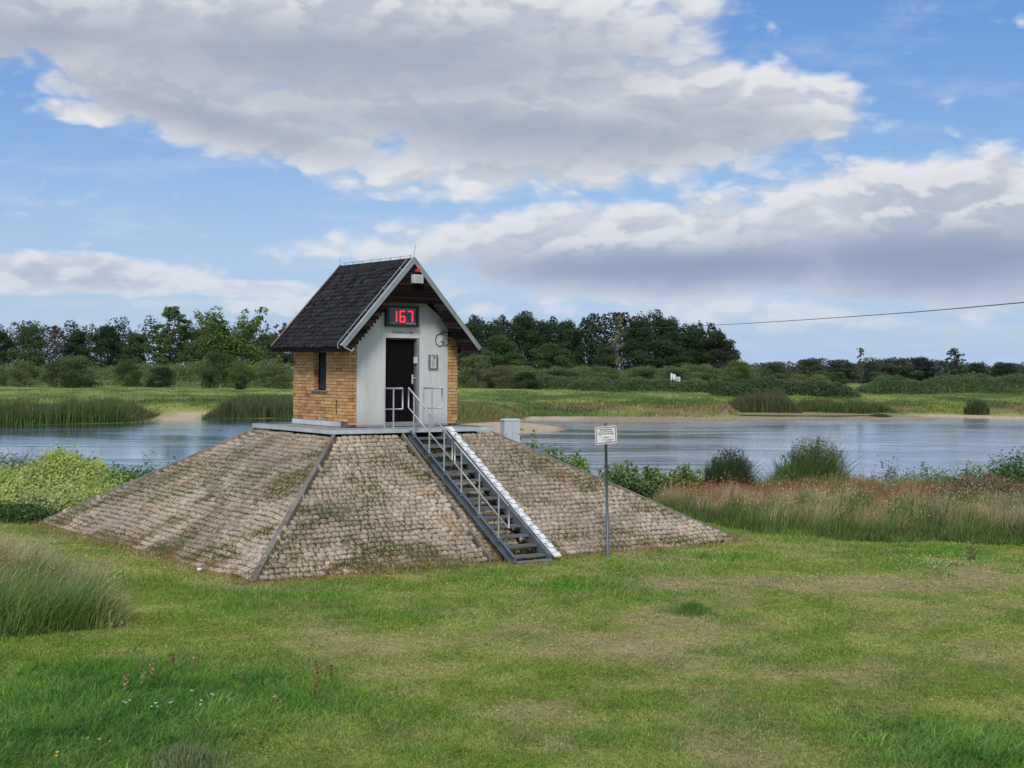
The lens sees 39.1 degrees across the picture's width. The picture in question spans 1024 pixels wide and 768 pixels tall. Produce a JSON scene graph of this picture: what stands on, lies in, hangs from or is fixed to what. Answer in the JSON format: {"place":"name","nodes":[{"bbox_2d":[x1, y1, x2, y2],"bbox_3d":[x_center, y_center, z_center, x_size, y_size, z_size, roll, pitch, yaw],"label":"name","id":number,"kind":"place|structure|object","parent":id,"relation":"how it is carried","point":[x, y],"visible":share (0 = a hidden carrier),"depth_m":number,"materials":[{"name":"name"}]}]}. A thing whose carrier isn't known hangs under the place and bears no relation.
{"place":"outdoors","nodes":[
{"label":"outdoors","id":0,"kind":"place"},
{"bbox_2d":[0,523,155,636],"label":"tall grass","id":1,"kind":"structure","parent":0,"point":[42,604],"depth_m":21.78,"materials":[{"name":"green plant"}]},
{"bbox_2d":[0,368,1023,767],"bbox_3d":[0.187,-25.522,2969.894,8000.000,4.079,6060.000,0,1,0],"label":"ground","id":2,"kind":"structure","parent":0,"point":[192,412],"depth_m":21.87,"materials":[{"name":"green plant"}]},
{"bbox_2d":[0,330,18,375],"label":"forest tree","id":3,"kind":"object","parent":2,"relation":"on","point":[5,339],"visible":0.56,"depth_m":371.10,"materials":[{"name":"green plant"}]},
{"bbox_2d":[0,454,36,485],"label":"vine bush","id":4,"kind":"object","parent":2,"relation":"on","point":[3,471],"visible":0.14,"depth_m":40.95,"materials":[{"name":"green plant"}]},
{"bbox_2d":[0,472,43,506],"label":"vine bush","id":5,"kind":"object","parent":2,"relation":"on","point":[7,493],"visible":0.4,"depth_m":38.62,"materials":[{"name":"green plant"}]},
{"bbox_2d":[0,447,44,471],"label":"reed plants","id":6,"kind":"object","parent":2,"relation":"on","point":[21,462],"visible":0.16,"depth_m":44.42,"materials":[{"name":"green plant"}]},
{"bbox_2d":[3,359,43,386],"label":"willow bush","id":7,"kind":"object","parent":2,"relation":"on","point":[30,370],"visible":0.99,"depth_m":245.09,"materials":[{"name":"green plant"}]},
{"bbox_2d":[6,323,48,378],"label":"forest tree","id":8,"kind":"object","parent":2,"relation":"on","point":[28,340],"visible":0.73,"depth_m":364.22,"materials":[{"name":"green plant"}]},
{"bbox_2d":[0,500,60,523],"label":"leafy plant","id":9,"kind":"object","parent":2,"relation":"on","point":[28,512],"visible":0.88,"depth_m":36.66,"materials":[{"name":"green plant"}]},
{"bbox_2d":[6,451,69,492],"bbox_3d":[-13.147,2.752,40.255,2.148,1.802,2.547,0,1,0],"label":"vine bush","id":10,"kind":"object","parent":2,"relation":"on","point":[47,474],"visible":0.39,"depth_m":39.86,"materials":[{"name":"green plant"}]},
{"bbox_2d":[15,475,94,510],"bbox_3d":[-12.232,3.026,38.833,2.444,1.401,2.306,0,1,0],"label":"vine bush","id":11,"kind":"object","parent":2,"relation":"on","point":[52,495],"visible":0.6,"depth_m":38.35,"materials":[{"name":"green plant"}]},
{"bbox_2d":[47,325,64,364],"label":"bare tree","id":12,"kind":"object","parent":2,"relation":"on","point":[55,331],"visible":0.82,"depth_m":359.68,"materials":[{"name":"plant"}]},
{"bbox_2d":[37,360,82,387],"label":"willow bush","id":13,"kind":"object","parent":2,"relation":"on","point":[67,377],"visible":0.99,"depth_m":237.55,"materials":[{"name":"green plant"}]},
{"bbox_2d":[21,440,107,472],"bbox_3d":[-13.323,2.667,42.624,3.311,2.025,2.991,0,1,0],"label":"vine bush","id":14,"kind":"object","parent":2,"relation":"on","point":[58,454],"visible":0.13,"depth_m":42.26,"materials":[{"name":"green plant"}]},
{"bbox_2d":[0,522,132,623],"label":"seed heads","id":15,"kind":"object","parent":2,"relation":"on","point":[58,564],"visible":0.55,"depth_m":23.05,"materials":[{"name":"green plant"}]},
{"bbox_2d":[58,329,91,372],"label":"forest tree","id":16,"kind":"object","parent":2,"relation":"on","point":[74,344],"visible":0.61,"depth_m":366.99,"materials":[{"name":"green plant"}]},
{"bbox_2d":[50,354,104,387],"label":"willow bush","id":17,"kind":"object","parent":2,"relation":"on","point":[85,380],"visible":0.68,"depth_m":242.56,"materials":[{"name":"green plant"}]},
{"bbox_2d":[0,394,162,424],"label":"reed bed","id":18,"kind":"object","parent":2,"relation":"on","point":[60,416],"visible":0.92,"depth_m":136.64,"materials":[{"name":"green plant"}]},
{"bbox_2d":[0,396,162,419],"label":"reed plumes","id":19,"kind":"object","parent":18,"relation":"attached to","point":[46,408],"visible":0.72,"depth_m":137.66,"materials":[{"name":"green plant"}]},
{"bbox_2d":[60,448,120,485],"bbox_3d":[-12.094,2.735,41.218,2.518,1.827,2.706,0,1,0],"label":"vine bush","id":20,"kind":"object","parent":2,"relation":"on","point":[73,470],"visible":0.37,"depth_m":40.77,"materials":[{"name":"green plant"}]},
{"bbox_2d":[74,465,123,500],"bbox_3d":[-11.446,2.958,39.613,2.060,1.416,2.380,0,1,0],"label":"vine bush","id":21,"kind":"object","parent":2,"relation":"on","point":[100,487],"visible":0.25,"depth_m":39.31,"materials":[{"name":"green plant"}]},
{"bbox_2d":[80,324,127,379],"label":"forest tree","id":22,"kind":"object","parent":2,"relation":"on","point":[106,336],"visible":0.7,"depth_m":364.25,"materials":[{"name":"green plant"}]},
{"bbox_2d":[80,467,138,485],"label":"climbing shoots","id":23,"kind":"object","parent":2,"relation":"on","point":[109,474],"visible":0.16,"depth_m":40.23,"materials":[{"name":"green plant"}]},
{"bbox_2d":[110,357,144,386],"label":"willow bush","id":24,"kind":"object","parent":2,"relation":"on","point":[120,370],"visible":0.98,"depth_m":251.08,"materials":[{"name":"green plant"}]},
{"bbox_2d":[117,332,150,378],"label":"forest tree","id":25,"kind":"object","parent":2,"relation":"on","point":[136,341],"visible":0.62,"depth_m":358.73,"materials":[{"name":"green plant"}]},
{"bbox_2d":[0,315,293,380],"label":"distant wood","id":26,"kind":"object","parent":2,"relation":"on","point":[88,342],"visible":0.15,"depth_m":390.47,"materials":[{"name":"green plant"}]},
{"bbox_2d":[0,358,293,386],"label":"undergrowth","id":27,"kind":"object","parent":2,"relation":"on","point":[184,367],"visible":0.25,"depth_m":267.09,"materials":[{"name":"green plant"}]},
{"bbox_2d":[144,366,177,387],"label":"dark bush","id":28,"kind":"object","parent":2,"relation":"on","point":[164,372],"visible":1,"depth_m":244.93,"materials":[{"name":"green plant"}]},
{"bbox_2d":[141,306,202,381],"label":"tall tree","id":29,"kind":"object","parent":2,"relation":"on","point":[181,355],"visible":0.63,"depth_m":334.84,"materials":[{"name":"green plant"}]},
{"bbox_2d":[124,741,252,767],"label":"grass tuft","id":30,"kind":"object","parent":2,"relation":"on","point":[181,755],"visible":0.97,"depth_m":14.32,"materials":[{"name":"green plant"}]},
{"bbox_2d":[175,328,215,380],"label":"forest tree","id":31,"kind":"object","parent":2,"relation":"on","point":[187,345],"visible":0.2,"depth_m":369.69,"materials":[{"name":"green plant"}]},
{"bbox_2d":[194,349,235,387],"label":"willow bush","id":32,"kind":"object","parent":2,"relation":"on","point":[209,371],"visible":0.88,"depth_m":246.76,"materials":[{"name":"green plant"}]},
{"bbox_2d":[189,305,270,382],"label":"spreading tree","id":33,"kind":"object","parent":2,"relation":"on","point":[222,340],"visible":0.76,"depth_m":331.63,"materials":[{"name":"green plant"}]},
{"bbox_2d":[222,359,256,388],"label":"willow bush","id":34,"kind":"object","parent":2,"relation":"on","point":[244,369],"visible":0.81,"depth_m":243.30,"materials":[{"name":"green plant"}]},
{"bbox_2d":[202,391,293,418],"bbox_3d":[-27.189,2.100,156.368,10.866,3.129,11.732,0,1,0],"label":"reed bed","id":35,"kind":"object","parent":2,"relation":"on","point":[229,411],"visible":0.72,"depth_m":155.05,"materials":[{"name":"green plant"}]},
{"bbox_2d":[247,332,284,379],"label":"forest tree","id":36,"kind":"object","parent":2,"relation":"on","point":[266,341],"visible":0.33,"depth_m":364.41,"materials":[{"name":"green plant"}]},
{"bbox_2d":[252,363,293,388],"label":"willow bush","id":37,"kind":"object","parent":2,"relation":"on","point":[264,374],"visible":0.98,"depth_m":247.01,"materials":[{"name":"green plant"}]},
{"bbox_2d":[40,422,740,581],"bbox_3d":[-3.314,2.382,35.200,12.856,2.818,12.550,0,1,-36],"label":"cobbled mound","id":38,"kind":"object","parent":2,"relation":"on","point":[275,500],"visible":0.89,"depth_m":31.56,"materials":[{"name":"stone"},{"name":"grass"},{"name":"beige stone"}]},
{"bbox_2d":[271,245,481,426],"bbox_3d":[-3.311,-1.159,35.140,3.890,4.282,3.726,0,1,-36],"label":"gauge hut","id":39,"kind":"object","parent":38,"relation":"on","point":[356,339],"visible":0.99,"depth_m":34.17,"materials":[{"name":"white paint"}]},
{"bbox_2d":[310,353,327,391],"bbox_3d":[-4.514,-0.279,34.331,0.250,0.920,0.800,0,1,-36],"label":"window","id":40,"kind":"structure","parent":39,"relation":"in","point":[322,387],"depth_m":34.49,"materials":[{"name":"glass"}]},
{"bbox_2d":[385,338,419,422],"bbox_3d":[-2.628,-0.081,34.118,0.940,2.014,0.176,0,1,-36],"label":"door","id":41,"kind":"structure","parent":39,"relation":"in","point":[402,354],"depth_m":34.15,"materials":[{"name":"wood"}]},
{"bbox_2d":[420,387,442,426],"bbox_3d":[-1.873,0.541,33.826,0.585,0.930,0.100,0,1,-36],"label":"guard rail","id":42,"kind":"object","parent":38,"relation":"on","point":[432,407],"visible":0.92,"depth_m":33.81,"materials":[{"name":"metal"}]},
{"bbox_2d":[404,387,553,563],"bbox_3d":[-0.785,1.918,31.457,0.960,3.638,4.432,0,1,-36],"label":"steel stair","id":43,"kind":"object","parent":38,"relation":"on","point":[503,548],"visible":0.99,"depth_m":31.11,"materials":[{"name":"metal"}]},
{"bbox_2d":[446,427,560,556],"bbox_3d":[-0.254,2.297,31.729,0.180,2.564,4.190,0,1,-36],"label":"staff gauge","id":44,"kind":"object","parent":43,"relation":"attached to","point":[528,521],"visible":1,"depth_m":31.56,"materials":[{"name":"white paint"}]},
{"bbox_2d":[500,419,520,442],"bbox_3d":[-0.044,1.454,35.508,0.450,1.195,0.320,0,1,-22],"label":"electric cabinet","id":45,"kind":"object","parent":38,"relation":"on","point":[510,428],"visible":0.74,"depth_m":35.38,"materials":[{"name":"plastic"}]},
{"bbox_2d":[457,320,486,370],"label":"forest tree","id":46,"kind":"object","parent":2,"relation":"on","point":[475,329],"visible":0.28,"depth_m":350.15,"materials":[{"name":"green plant"}]},
{"bbox_2d":[457,354,495,387],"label":"willow bush","id":47,"kind":"object","parent":2,"relation":"on","point":[464,376],"visible":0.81,"depth_m":261.34,"materials":[{"name":"green plant"}]},
{"bbox_2d":[457,400,505,423],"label":"spit grass","id":48,"kind":"structure","parent":2,"relation":"on","point":[470,412],"depth_m":141.48,"materials":[{"name":"green plant"}]},
{"bbox_2d":[483,323,510,366],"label":"forest tree","id":49,"kind":"object","parent":2,"relation":"on","point":[495,330],"visible":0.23,"depth_m":354.73,"materials":[{"name":"green plant"}]},
{"bbox_2d":[478,364,521,388],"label":"willow bush","id":50,"kind":"object","parent":2,"relation":"on","point":[489,373],"visible":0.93,"depth_m":256.82,"materials":[{"name":"green plant"}]},
{"bbox_2d":[476,334,524,381],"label":"forest tree","id":51,"kind":"object","parent":2,"relation":"on","point":[502,346],"visible":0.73,"depth_m":323.18,"materials":[{"name":"green plant"}]},
{"bbox_2d":[0,640,1023,767],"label":"long grass","id":52,"kind":"structure","parent":2,"relation":"on","point":[991,745],"depth_m":15.78,"materials":[{"name":"green plant"}]},
{"bbox_2d":[0,388,1023,420],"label":"meadow grass","id":53,"kind":"structure","parent":2,"relation":"on","point":[599,405],"depth_m":184.89,"materials":[{"name":"green plant"}]},
{"bbox_2d":[505,312,544,372],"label":"forest tree","id":54,"kind":"object","parent":2,"relation":"on","point":[522,325],"visible":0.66,"depth_m":350.50,"materials":[{"name":"green plant"}]},
{"bbox_2d":[506,371,543,389],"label":"dark bush","id":55,"kind":"object","parent":2,"relation":"on","point":[526,375],"visible":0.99,"depth_m":251.17,"materials":[{"name":"green plant"}]},
{"bbox_2d":[537,319,559,369],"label":"forest tree","id":56,"kind":"object","parent":2,"relation":"on","point":[547,328],"visible":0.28,"depth_m":356.76,"materials":[{"name":"green plant"}]},
{"bbox_2d":[525,342,577,376],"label":"forest tree","id":57,"kind":"object","parent":2,"relation":"on","point":[550,350],"visible":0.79,"depth_m":328.01,"materials":[{"name":"green plant"}]},
{"bbox_2d":[552,318,589,371],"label":"forest tree","id":58,"kind":"object","parent":2,"relation":"on","point":[573,340],"visible":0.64,"depth_m":352.15,"materials":[{"name":"green plant"}]},
{"bbox_2d":[560,450,590,473],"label":"leafy plant","id":59,"kind":"object","parent":2,"relation":"on","point":[576,462],"visible":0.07,"depth_m":41.41,"materials":[{"name":"green plant"}]},
{"bbox_2d":[577,323,604,376],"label":"forest tree","id":60,"kind":"object","parent":2,"relation":"on","point":[592,347],"visible":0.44,"depth_m":355.05,"materials":[{"name":"green plant"}]},
{"bbox_2d":[458,309,741,382],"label":"distant wood","id":61,"kind":"object","parent":2,"relation":"on","point":[506,324],"visible":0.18,"depth_m":373.53,"materials":[{"name":"green plant"}]},
{"bbox_2d":[581,364,624,387],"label":"willow bush","id":62,"kind":"object","parent":2,"relation":"on","point":[613,374],"visible":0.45,"depth_m":267.09,"materials":[{"name":"green plant"}]},
{"bbox_2d":[592,344,616,370],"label":"forest tree","id":63,"kind":"object","parent":2,"relation":"on","point":[607,355],"visible":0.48,"depth_m":324.48,"materials":[{"name":"green plant"}]},
{"bbox_2d":[595,423,616,557],"bbox_3d":[1.971,2.306,30.479,0.507,2.946,0.082,0,1,-14],"label":"warning sign","id":64,"kind":"object","parent":2,"relation":"on","point":[605,434],"visible":1,"depth_m":30.46,"materials":[{"name":"grey metal"}]},
{"bbox_2d":[457,363,762,387],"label":"undergrowth","id":65,"kind":"object","parent":2,"relation":"on","point":[540,371],"visible":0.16,"depth_m":273.41,"materials":[{"name":"green plant"}]},
{"bbox_2d":[609,315,626,369],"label":"bare tree","id":66,"kind":"object","parent":2,"relation":"on","point":[618,327],"visible":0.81,"depth_m":349.57,"materials":[{"name":"plant"}]},
{"bbox_2d":[523,375,722,393],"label":"bramble","id":67,"kind":"object","parent":2,"relation":"on","point":[609,384],"visible":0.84,"depth_m":243.70,"materials":[{"name":"green plant"}]},
{"bbox_2d":[596,459,649,495],"bbox_3d":[3.168,2.852,42.035,1.524,1.564,1.511,0,1,-27],"label":"leafy plant","id":68,"kind":"object","parent":2,"relation":"on","point":[632,483],"visible":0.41,"depth_m":41.77,"materials":[{"name":"green plant"}]},
{"bbox_2d":[616,317,652,378],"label":"forest tree","id":69,"kind":"object","parent":2,"relation":"on","point":[635,341],"visible":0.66,"depth_m":352.30,"materials":[{"name":"green plant"}]},
{"bbox_2d":[622,365,666,386],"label":"willow bush","id":70,"kind":"object","parent":2,"relation":"on","point":[647,371],"visible":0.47,"depth_m":267.51,"materials":[{"name":"green plant"}]},
{"bbox_2d":[637,465,674,499],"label":"leafy plant","id":71,"kind":"object","parent":2,"relation":"on","point":[656,477],"visible":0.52,"depth_m":42.28,"materials":[{"name":"green plant"}]},
{"bbox_2d":[628,339,695,382],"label":"forest tree","id":72,"kind":"object","parent":2,"relation":"on","point":[677,359],"visible":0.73,"depth_m":325.51,"materials":[{"name":"green plant"}]},
{"bbox_2d":[645,315,683,377],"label":"forest tree","id":73,"kind":"object","parent":2,"relation":"on","point":[668,332],"visible":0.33,"depth_m":348.30,"materials":[{"name":"green plant"}]},
{"bbox_2d":[668,462,703,492],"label":"leafy plant","id":74,"kind":"object","parent":2,"relation":"on","point":[688,474],"visible":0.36,"depth_m":42.89,"materials":[{"name":"green plant"}]},
{"bbox_2d":[661,599,726,619],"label":"grass tuft","id":75,"kind":"object","parent":2,"relation":"on","point":[694,607],"visible":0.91,"depth_m":23.55,"materials":[{"name":"green plant"}]},
{"bbox_2d":[676,325,715,374],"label":"forest tree","id":76,"kind":"object","parent":2,"relation":"on","point":[691,337],"visible":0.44,"depth_m":348.25,"materials":[{"name":"green plant"}]},
{"bbox_2d":[682,363,725,387],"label":"willow bush","id":77,"kind":"object","parent":2,"relation":"on","point":[708,374],"visible":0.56,"depth_m":262.72,"materials":[{"name":"green plant"}]},
{"bbox_2d":[693,329,739,377],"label":"forest tree","id":78,"kind":"object","parent":2,"relation":"on","point":[716,339],"visible":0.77,"depth_m":344.12,"materials":[{"name":"green plant"}]},
{"bbox_2d":[676,445,770,488],"bbox_3d":[6.924,2.722,44.682,2.896,1.874,3.289,1,1,39],"label":"reed clump","id":79,"kind":"object","parent":2,"relation":"on","point":[737,466],"visible":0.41,"depth_m":44.26,"materials":[{"name":"green plant"}]},
{"bbox_2d":[716,359,756,385],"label":"willow bush","id":80,"kind":"object","parent":2,"relation":"on","point":[735,367],"visible":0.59,"depth_m":260.78,"materials":[{"name":"green plant"}]},
{"bbox_2d":[728,386,802,412],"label":"reed bed","id":81,"kind":"object","parent":2,"relation":"on","point":[770,405],"visible":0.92,"depth_m":183.36,"materials":[{"name":"green plant"}]},
{"bbox_2d":[754,361,796,386],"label":"willow bush","id":82,"kind":"object","parent":2,"relation":"on","point":[777,365],"visible":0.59,"depth_m":298.32,"materials":[{"name":"green plant"}]},
{"bbox_2d":[706,375,861,398],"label":"hedge","id":83,"kind":"object","parent":2,"relation":"on","point":[825,388],"visible":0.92,"depth_m":225.23,"materials":[{"name":"green plant"}]},
{"bbox_2d":[789,358,828,380],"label":"forest tree","id":84,"kind":"object","parent":2,"relation":"on","point":[806,363],"visible":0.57,"depth_m":350.24,"materials":[{"name":"green plant"}]},
{"bbox_2d":[756,430,873,485],"bbox_3d":[9.561,2.672,45.968,4.575,2.575,4.144,0,1,0],"label":"reed clump","id":85,"kind":"object","parent":2,"relation":"on","point":[809,463],"visible":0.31,"depth_m":45.66,"materials":[{"name":"green plant"}]},
{"bbox_2d":[647,469,1023,545],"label":"bank grass","id":86,"kind":"structure","parent":2,"relation":"on","point":[958,524],"depth_m":36.23,"materials":[{"name":"green plant"}]},
{"bbox_2d":[652,465,1023,523],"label":"seed heads","id":87,"kind":"object","parent":86,"relation":"on","point":[846,486],"visible":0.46,"depth_m":38.66,"materials":[{"name":"plant"}]},
{"bbox_2d":[823,359,862,380],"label":"forest tree","id":88,"kind":"object","parent":2,"relation":"on","point":[838,365],"visible":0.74,"depth_m":397.96,"materials":[{"name":"green plant"}]},
{"bbox_2d":[796,396,894,413],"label":"reed bed","id":89,"kind":"object","parent":2,"relation":"on","point":[859,409],"visible":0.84,"depth_m":184.48,"materials":[{"name":"green plant"}]},
{"bbox_2d":[858,362,882,383],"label":"forest tree","id":90,"kind":"object","parent":2,"relation":"on","point":[869,367],"visible":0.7,"depth_m":399.01,"materials":[{"name":"green plant"}]},
{"bbox_2d":[736,357,1023,383],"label":"distant wood","id":91,"kind":"object","parent":2,"relation":"on","point":[790,368],"visible":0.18,"depth_m":453.28,"materials":[{"name":"green plant"}]},
{"bbox_2d":[869,357,925,383],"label":"forest tree","id":92,"kind":"object","parent":2,"relation":"on","point":[896,366],"visible":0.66,"depth_m":383.83,"materials":[{"name":"green plant"}]},
{"bbox_2d":[907,356,941,383],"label":"forest tree","id":93,"kind":"object","parent":2,"relation":"on","point":[921,363],"visible":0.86,"depth_m":388.21,"materials":[{"name":"green plant"}]},
{"bbox_2d":[900,461,956,483],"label":"bank weeds","id":94,"kind":"object","parent":2,"relation":"on","point":[937,476],"visible":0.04,"depth_m":46.81,"materials":[{"name":"green plant"}]},
{"bbox_2d":[854,372,1023,394],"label":"hedge","id":95,"kind":"object","parent":2,"relation":"on","point":[871,387],"visible":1,"depth_m":242.21,"materials":[{"name":"green plant"}]},
{"bbox_2d":[938,348,968,385],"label":"tall tree","id":96,"kind":"object","parent":2,"relation":"on","point":[955,367],"visible":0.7,"depth_m":379.48,"materials":[{"name":"green plant"}]},
{"bbox_2d":[920,458,1009,485],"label":"bank weeds","id":97,"kind":"object","parent":2,"relation":"on","point":[966,473],"visible":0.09,"depth_m":45.84,"materials":[{"name":"green plant"}]},
{"bbox_2d":[925,471,1023,501],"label":"bank weeds","id":98,"kind":"object","parent":2,"relation":"on","point":[1003,484],"visible":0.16,"depth_m":39.33,"materials":[{"name":"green plant"}]},
{"bbox_2d":[963,398,990,414],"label":"reed clump","id":99,"kind":"object","parent":2,"relation":"on","point":[975,408],"visible":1,"depth_m":176.21,"materials":[{"name":"green plant"}]},
{"bbox_2d":[978,446,1023,489],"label":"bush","id":100,"kind":"object","parent":2,"relation":"on","point":[1004,471],"visible":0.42,"depth_m":43.45,"materials":[{"name":"green plant"}]},
{"bbox_2d":[988,362,1022,383],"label":"forest tree","id":101,"kind":"object","parent":2,"relation":"on","point":[1003,370],"visible":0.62,"depth_m":398.50,"materials":[{"name":"green plant"}]},
{"bbox_2d":[0,414,1023,483],"bbox_3d":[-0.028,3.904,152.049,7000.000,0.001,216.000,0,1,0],"label":"river","id":102,"kind":"structure","parent":0,"point":[945,443],"depth_m":110.78,"materials":[{"name":"blue liquid"}]},
{"bbox_2d":[0,0,1023,370],"label":"sky","id":103,"kind":"structure","parent":0,"point":[718,162],"materials":[{"name":"blue"}]},
{"bbox_2d":[506,302,1023,331],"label":"overhead wire","id":104,"kind":"object","parent":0,"point":[823,318],"visible":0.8,"depth_m":92.74,"materials":[{"name":"black metal"}]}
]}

